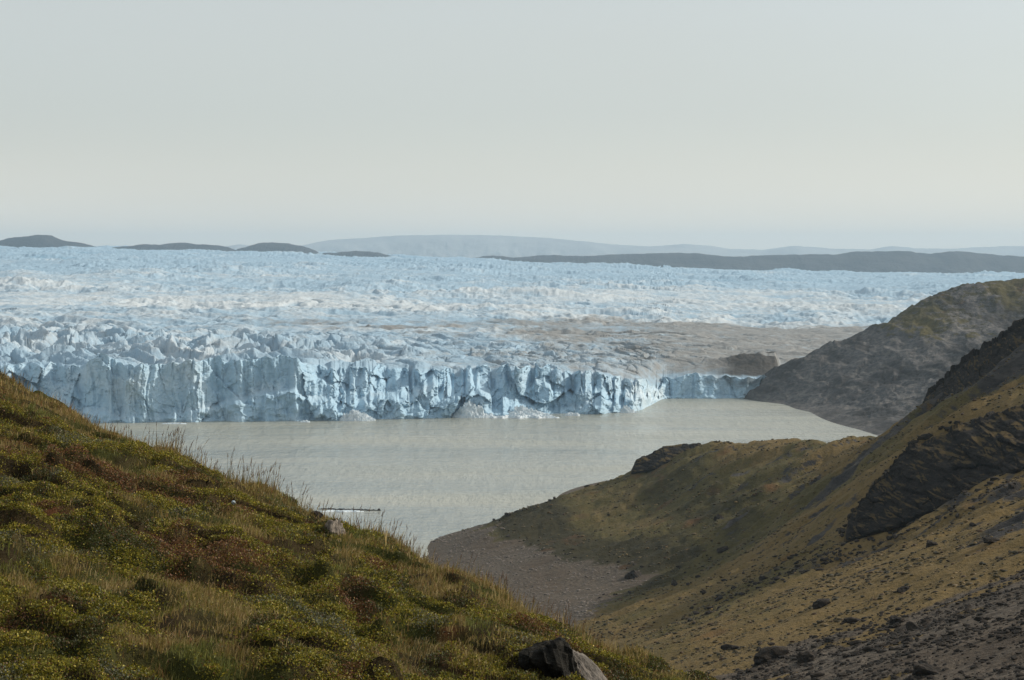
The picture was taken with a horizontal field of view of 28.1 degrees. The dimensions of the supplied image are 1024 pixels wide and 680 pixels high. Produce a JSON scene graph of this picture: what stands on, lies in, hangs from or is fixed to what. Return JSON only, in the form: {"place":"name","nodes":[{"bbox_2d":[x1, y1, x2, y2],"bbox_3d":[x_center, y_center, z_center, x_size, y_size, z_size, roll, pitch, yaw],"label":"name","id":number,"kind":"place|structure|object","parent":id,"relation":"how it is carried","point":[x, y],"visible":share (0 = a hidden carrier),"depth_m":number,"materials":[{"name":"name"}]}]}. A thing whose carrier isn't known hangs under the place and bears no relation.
{"place":"outdoors","nodes":[
{"label":"outdoors","id":0,"kind":"place"},
{"bbox_2d":[0,235,94,247],"bbox_3d":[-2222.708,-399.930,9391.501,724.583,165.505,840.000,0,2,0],"label":"hill","id":1,"kind":"structure","parent":0,"point":[39,241],"depth_m":9260.65,"materials":[{"name":"grey stone"}]},
{"bbox_2d":[113,243,234,250],"bbox_3d":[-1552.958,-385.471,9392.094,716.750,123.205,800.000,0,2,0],"label":"hill","id":2,"kind":"structure","parent":0,"point":[176,246],"depth_m":9286.96,"materials":[{"name":"grey stone"}]},
{"bbox_2d":[235,242,319,253],"bbox_3d":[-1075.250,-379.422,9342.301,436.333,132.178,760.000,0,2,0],"label":"hill","id":3,"kind":"structure","parent":0,"point":[270,246],"depth_m":9224.04,"materials":[{"name":"grey stone"}]},
{"bbox_2d":[323,251,389,256],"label":"hill","id":4,"kind":"structure","parent":0,"point":[362,254],"depth_m":9191.66,"materials":[{"name":"grey stone"}]},
{"bbox_2d":[0,372,720,679],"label":"foreground slope","id":5,"kind":"structure","parent":0,"point":[136,657],"depth_m":17.54,"materials":[{"name":"green plant"}]},
{"bbox_2d":[1,368,56,400],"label":"grass tuft","id":6,"kind":"object","parent":5,"relation":"on","point":[4,371],"visible":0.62,"depth_m":26.82,"materials":[{"name":"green plant"}]},
{"bbox_2d":[17,375,109,431],"bbox_3d":[-5.822,0.811,26.143,1.871,1.045,1.271,0,2,0],"label":"grass tuft","id":7,"kind":"object","parent":5,"relation":"on","point":[42,397],"visible":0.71,"depth_m":26.08,"materials":[{"name":"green plant"}]},
{"bbox_2d":[44,395,143,441],"bbox_3d":[-5.363,1.042,26.358,1.835,1.041,1.395,1,3,27],"label":"grass tuft","id":8,"kind":"object","parent":5,"relation":"on","point":[97,424],"visible":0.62,"depth_m":26.18,"materials":[{"name":"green plant"}]},
{"bbox_2d":[88,419,186,453],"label":"grass tuft","id":9,"kind":"object","parent":5,"relation":"on","point":[123,434],"visible":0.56,"depth_m":25.24,"materials":[{"name":"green plant"}]},
{"bbox_2d":[138,421,206,464],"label":"grass tuft","id":10,"kind":"object","parent":5,"relation":"on","point":[158,445],"visible":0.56,"depth_m":25.17,"materials":[{"name":"beige plant"}]},
{"bbox_2d":[148,428,197,461],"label":"grass tuft","id":11,"kind":"object","parent":5,"relation":"on","point":[177,448],"visible":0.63,"depth_m":24.63,"materials":[{"name":"beige plant"}]},
{"bbox_2d":[164,429,226,477],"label":"grass tuft","id":12,"kind":"object","parent":5,"relation":"on","point":[192,454],"visible":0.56,"depth_m":24.71,"materials":[{"name":"beige plant"}]},
{"bbox_2d":[190,447,261,482],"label":"grass tuft","id":13,"kind":"object","parent":5,"relation":"on","point":[214,464],"visible":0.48,"depth_m":24.46,"materials":[{"name":"beige plant"}]},
{"bbox_2d":[195,440,289,502],"bbox_3d":[-3.311,1.591,24.175,1.152,0.865,1.117,1,3,27],"label":"grass tuft","id":14,"kind":"object","parent":5,"relation":"on","point":[237,472],"visible":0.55,"depth_m":24.07,"materials":[{"name":"beige plant"}]},
{"bbox_2d":[224,448,282,496],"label":"grass tuft","id":15,"kind":"object","parent":5,"relation":"on","point":[228,479],"visible":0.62,"depth_m":24.10,"materials":[{"name":"beige plant"}]},
{"bbox_2d":[222,458,313,508],"bbox_3d":[-2.734,1.788,23.779,1.218,0.868,1.083,-2,3,-41],"label":"grass tuft","id":16,"kind":"object","parent":5,"relation":"on","point":[259,478],"visible":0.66,"depth_m":23.56,"materials":[{"name":"beige plant"}]},
{"bbox_2d":[257,472,332,518],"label":"grass tuft","id":17,"kind":"object","parent":5,"relation":"on","point":[295,500],"visible":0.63,"depth_m":23.60,"materials":[{"name":"beige plant"}]},
{"bbox_2d":[275,487,356,521],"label":"grass tuft","id":18,"kind":"object","parent":5,"relation":"on","point":[313,507],"visible":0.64,"depth_m":23.35,"materials":[{"name":"beige plant"}]},
{"bbox_2d":[310,511,322,518],"bbox_3d":[-2.219,1.997,23.216,0.162,0.132,0.124,-1,2,-17],"label":"rock","id":19,"kind":"object","parent":5,"relation":"on","point":[318,513],"visible":0.64,"depth_m":23.18,"materials":[{"name":"grey stone"}]},
{"bbox_2d":[324,520,345,535],"bbox_3d":[-1.797,1.950,20.781,0.216,0.268,0.230,-1,3,-29],"label":"rock","id":20,"kind":"object","parent":5,"relation":"on","point":[335,526],"visible":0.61,"depth_m":20.72,"materials":[{"name":"grey stone"}]},
{"bbox_2d":[341,515,368,528],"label":"grass tuft","id":21,"kind":"object","parent":5,"relation":"on","point":[354,522],"visible":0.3,"depth_m":22.63,"materials":[{"name":"beige plant"}]},
{"bbox_2d":[0,370,716,679],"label":"heath","id":22,"kind":"object","parent":5,"relation":"on","point":[301,624],"visible":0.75,"depth_m":17.52,"materials":[{"name":"green plant"}]},
{"bbox_2d":[349,505,398,540],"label":"grass tuft","id":23,"kind":"object","parent":5,"relation":"on","point":[371,523],"visible":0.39,"depth_m":22.26,"materials":[{"name":"beige plant"}]},
{"bbox_2d":[363,510,428,563],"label":"grass tuft","id":24,"kind":"object","parent":5,"relation":"on","point":[394,536],"visible":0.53,"depth_m":22.18,"materials":[{"name":"beige plant"}]},
{"bbox_2d":[381,527,447,566],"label":"grass tuft","id":25,"kind":"object","parent":5,"relation":"on","point":[409,545],"visible":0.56,"depth_m":21.43,"materials":[{"name":"green plant"}]},
{"bbox_2d":[380,526,460,571],"bbox_3d":[-0.798,2.227,21.251,0.853,0.711,1.334,1,2,19],"label":"grass tuft","id":26,"kind":"object","parent":5,"relation":"on","point":[416,550],"visible":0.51,"depth_m":20.93,"materials":[{"name":"green plant"}]},
{"bbox_2d":[412,551,505,588],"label":"grass tuft","id":27,"kind":"object","parent":5,"relation":"on","point":[464,568],"visible":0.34,"depth_m":20.46,"materials":[{"name":"green plant"}]},
{"bbox_2d":[433,553,545,611],"bbox_3d":[-0.157,2.554,20.640,1.119,0.927,1.202,-1,3,-21],"label":"grass tuft","id":28,"kind":"object","parent":5,"relation":"on","point":[491,579],"visible":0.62,"depth_m":20.31,"materials":[{"name":"green plant"}]},
{"bbox_2d":[484,575,554,615],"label":"grass tuft","id":29,"kind":"object","parent":5,"relation":"on","point":[509,598],"visible":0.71,"depth_m":20.11,"materials":[{"name":"green plant"}]},
{"bbox_2d":[518,637,582,679],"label":"rock","id":30,"kind":"object","parent":5,"relation":"on","point":[553,659],"visible":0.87,"depth_m":15.92,"materials":[{"name":"grey stone"}]},
{"bbox_2d":[503,595,609,644],"bbox_3d":[0.406,2.671,19.367,1.030,0.649,1.215,0,2,0],"label":"grass tuft","id":31,"kind":"object","parent":5,"relation":"on","point":[560,619],"visible":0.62,"depth_m":19.12,"materials":[{"name":"green plant"}]},
{"bbox_2d":[573,650,606,679],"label":"rock","id":32,"kind":"object","parent":5,"relation":"on","point":[588,668],"visible":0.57,"depth_m":16.16,"materials":[{"name":"grey stone"}]},
{"bbox_2d":[550,610,660,656],"bbox_3d":[0.771,2.753,18.758,1.049,0.623,1.309,2,3,39],"label":"grass tuft","id":33,"kind":"object","parent":5,"relation":"on","point":[592,638],"visible":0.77,"depth_m":18.76,"materials":[{"name":"green plant"}]},
{"bbox_2d":[93,398,876,558],"bbox_3d":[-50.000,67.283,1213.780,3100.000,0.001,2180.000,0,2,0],"label":"lake","id":34,"kind":"structure","parent":0,"point":[426,482],"depth_m":1232.66,"materials":[{"name":"liquid"}]},
{"bbox_2d":[320,510,363,511],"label":"ice floe","id":35,"kind":"object","parent":34,"relation":"on","point":[343,511],"visible":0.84,"depth_m":937.33,"materials":[{"name":"white ice"}]},
{"bbox_2d":[321,508,380,510],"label":"gravel bar","id":36,"kind":"object","parent":34,"relation":"in","point":[351,509],"visible":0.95,"depth_m":944.13,"materials":[{"name":"grey gravel"}]},
{"bbox_2d":[339,410,374,420],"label":"ice heap","id":37,"kind":"object","parent":34,"relation":"in","point":[354,415],"visible":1,"depth_m":1453.89,"materials":[{"name":"white ice"}]},
{"bbox_2d":[452,401,494,417],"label":"ice heap","id":38,"kind":"object","parent":34,"relation":"in","point":[468,409],"visible":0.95,"depth_m":1483.14,"materials":[{"name":"white ice"}]},
{"bbox_2d":[489,415,558,418],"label":"ice floe","id":39,"kind":"object","parent":34,"relation":"on","point":[524,416],"visible":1,"depth_m":1479.14,"materials":[{"name":"white ice"}]},
{"bbox_2d":[508,405,551,415],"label":"ice heap","id":40,"kind":"object","parent":34,"relation":"in","point":[520,410],"visible":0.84,"depth_m":1493.82,"materials":[{"name":"white ice"}]},
{"bbox_2d":[565,412,579,415],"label":"ice floe","id":41,"kind":"object","parent":34,"relation":"on","point":[572,414],"visible":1,"depth_m":1501.33,"materials":[{"name":"white ice"}]},
{"bbox_2d":[619,405,636,412],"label":"ice heap","id":42,"kind":"object","parent":34,"relation":"in","point":[626,409],"visible":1,"depth_m":1527.78,"materials":[{"name":"white ice"}]},
{"bbox_2d":[226,235,758,257],"bbox_3d":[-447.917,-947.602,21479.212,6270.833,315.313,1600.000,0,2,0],"label":"hill","id":43,"kind":"structure","parent":0,"point":[471,246],"depth_m":21109.62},
{"bbox_2d":[0,245,1023,422],"bbox_3d":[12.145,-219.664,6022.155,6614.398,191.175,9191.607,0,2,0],"label":"glacier","id":44,"kind":"object","parent":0,"point":[107,333],"visible":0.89,"depth_m":2135.78,"materials":[{"name":"white ice"}]},
{"bbox_2d":[0,0,1023,249],"label":"sky","id":45,"kind":"structure","parent":0,"point":[729,124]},
{"bbox_2d":[424,336,1023,679],"bbox_3d":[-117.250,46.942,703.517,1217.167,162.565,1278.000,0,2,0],"label":"hillside","id":46,"kind":"structure","parent":0,"point":[823,486],"depth_m":529.56,"materials":[{"name":"brown plant"}]},
{"bbox_2d":[425,521,656,627],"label":"gravel","id":47,"kind":"structure","parent":46,"relation":"on","point":[528,590],"depth_m":688.15,"materials":[{"name":"grey gravel"}]},
{"bbox_2d":[624,570,641,578],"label":"boulder","id":48,"kind":"object","parent":46,"relation":"on","point":[632,574],"visible":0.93,"depth_m":660.97,"materials":[{"name":"grey stone"}]},
{"bbox_2d":[630,443,700,474],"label":"rock outcrop","id":49,"kind":"object","parent":46,"relation":"on","point":[658,458],"visible":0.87,"depth_m":853.06,"materials":[{"name":"grey stone"}]},
{"bbox_2d":[671,579,677,585],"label":"boulder","id":50,"kind":"object","parent":46,"relation":"on","point":[674,583],"visible":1,"depth_m":555.26,"materials":[{"name":"grey stone"}]},
{"bbox_2d":[713,514,723,520],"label":"boulder","id":51,"kind":"object","parent":46,"relation":"on","point":[718,516],"visible":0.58,"depth_m":713.14,"materials":[{"name":"grey stone"}]},
{"bbox_2d":[717,546,728,552],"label":"boulder","id":52,"kind":"object","parent":46,"relation":"on","point":[722,549],"visible":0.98,"depth_m":650.39,"materials":[{"name":"grey stone"}]},
{"bbox_2d":[720,644,740,649],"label":"boulder","id":53,"kind":"object","parent":46,"relation":"on","point":[726,647],"visible":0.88,"depth_m":257.79,"materials":[{"name":"grey stone"}]},
{"bbox_2d":[462,336,1023,677],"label":"tussocks","id":54,"kind":"object","parent":46,"relation":"on","point":[837,619],"visible":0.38,"depth_m":397.95,"materials":[{"name":"brown plant"}]},
{"bbox_2d":[758,576,767,580],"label":"boulder","id":55,"kind":"object","parent":46,"relation":"on","point":[761,577],"visible":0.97,"depth_m":435.03,"materials":[{"name":"grey stone"}]},
{"bbox_2d":[753,645,788,664],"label":"boulder","id":56,"kind":"object","parent":46,"relation":"on","point":[763,655],"visible":0.75,"depth_m":234.52,"materials":[{"name":"grey stone"}]},
{"bbox_2d":[796,650,816,663],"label":"boulder","id":57,"kind":"object","parent":46,"relation":"on","point":[806,656],"visible":0.81,"depth_m":228.12,"materials":[{"name":"grey stone"}]},
{"bbox_2d":[810,672,824,678],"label":"stone","id":58,"kind":"object","parent":46,"relation":"on","point":[817,674],"visible":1,"depth_m":207.08,"materials":[{"name":"grey stone"}]},
{"bbox_2d":[812,598,830,608],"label":"boulder","id":59,"kind":"object","parent":46,"relation":"on","point":[819,603],"visible":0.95,"depth_m":273.93,"materials":[{"name":"grey stone"}]},
{"bbox_2d":[842,617,860,623],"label":"boulder","id":60,"kind":"object","parent":46,"relation":"on","point":[850,620],"visible":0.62,"depth_m":247.35,"materials":[{"name":"grey stone"}]},
{"bbox_2d":[684,470,1023,623],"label":"scree","id":61,"kind":"structure","parent":46,"relation":"on","point":[895,535],"depth_m":412.78,"materials":[{"name":"grey stone"}]},
{"bbox_2d":[849,640,860,645],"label":"stone","id":62,"kind":"object","parent":46,"relation":"on","point":[854,642],"visible":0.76,"depth_m":230.18,"materials":[{"name":"grey stone"}]},
{"bbox_2d":[698,571,1023,679],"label":"rubble","id":63,"kind":"object","parent":46,"relation":"on","point":[1016,630],"visible":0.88,"depth_m":216.04,"materials":[{"name":"grey stone"}]},
{"bbox_2d":[862,647,873,651],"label":"stone","id":64,"kind":"object","parent":46,"relation":"on","point":[866,649],"visible":0.74,"depth_m":217.45,"materials":[{"name":"grey stone"}]},
{"bbox_2d":[889,615,903,624],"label":"boulder","id":65,"kind":"object","parent":46,"relation":"on","point":[894,619],"visible":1,"depth_m":234.76,"materials":[{"name":"grey stone"}]},
{"bbox_2d":[897,586,908,592],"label":"boulder","id":66,"kind":"object","parent":46,"relation":"on","point":[902,589],"visible":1,"depth_m":260.24,"materials":[{"name":"grey stone"}]},
{"bbox_2d":[903,637,913,641],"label":"stone","id":67,"kind":"object","parent":46,"relation":"on","point":[909,639],"visible":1,"depth_m":212.35,"materials":[{"name":"grey stone"}]},
{"bbox_2d":[906,621,918,630],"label":"boulder","id":68,"kind":"object","parent":46,"relation":"on","point":[910,626],"visible":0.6,"depth_m":224.62,"materials":[{"name":"grey stone"}]},
{"bbox_2d":[913,663,940,675],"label":"boulder","id":69,"kind":"object","parent":46,"relation":"on","point":[923,669],"visible":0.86,"depth_m":183.01,"materials":[{"name":"grey stone"}]},
{"bbox_2d":[926,540,938,547],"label":"boulder","id":70,"kind":"object","parent":46,"relation":"on","point":[929,543],"visible":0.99,"depth_m":306.62,"materials":[{"name":"grey stone"}]},
{"bbox_2d":[843,403,1023,540],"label":"rock outcrop","id":71,"kind":"object","parent":46,"relation":"on","point":[917,481],"visible":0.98,"depth_m":426.64,"materials":[{"name":"grey stone"}]},
{"bbox_2d":[917,434,932,439],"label":"boulder","id":72,"kind":"object","parent":71,"relation":"on","point":[924,436],"visible":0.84,"depth_m":466.27,"materials":[{"name":"grey stone"}]},
{"bbox_2d":[922,318,1023,409],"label":"rock outcrop","id":73,"kind":"object","parent":46,"relation":"on","point":[972,367],"visible":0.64,"depth_m":603.99,"materials":[{"name":"black stone"}]},
{"bbox_2d":[973,616,983,621],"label":"stone","id":74,"kind":"object","parent":46,"relation":"on","point":[978,618],"visible":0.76,"depth_m":211.68,"materials":[{"name":"grey stone"}]},
{"bbox_2d":[983,537,999,543],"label":"boulder","id":75,"kind":"object","parent":46,"relation":"on","point":[988,540],"visible":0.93,"depth_m":270.80,"materials":[{"name":"grey stone"}]},
{"bbox_2d":[995,634,1002,638],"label":"stone","id":76,"kind":"object","parent":46,"relation":"on","point":[998,636],"visible":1,"depth_m":188.60,"materials":[{"name":"grey stone"}]},
{"bbox_2d":[476,251,1023,272],"bbox_3d":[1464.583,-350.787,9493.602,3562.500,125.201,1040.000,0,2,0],"label":"hill","id":77,"kind":"structure","parent":0,"point":[911,261],"depth_m":9252.24,"materials":[{"name":"grey stone"}]},
{"bbox_2d":[664,244,1023,256],"bbox_3d":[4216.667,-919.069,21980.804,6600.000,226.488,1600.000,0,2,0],"label":"hill","id":78,"kind":"structure","parent":0,"point":[997,250],"depth_m":21703.08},
{"bbox_2d":[743,278,1023,435],"bbox_3d":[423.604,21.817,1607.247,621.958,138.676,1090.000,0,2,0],"label":"hill","id":79,"kind":"structure","parent":0,"point":[878,379],"depth_m":1634.12,"materials":[{"name":"stone"}]}
]}

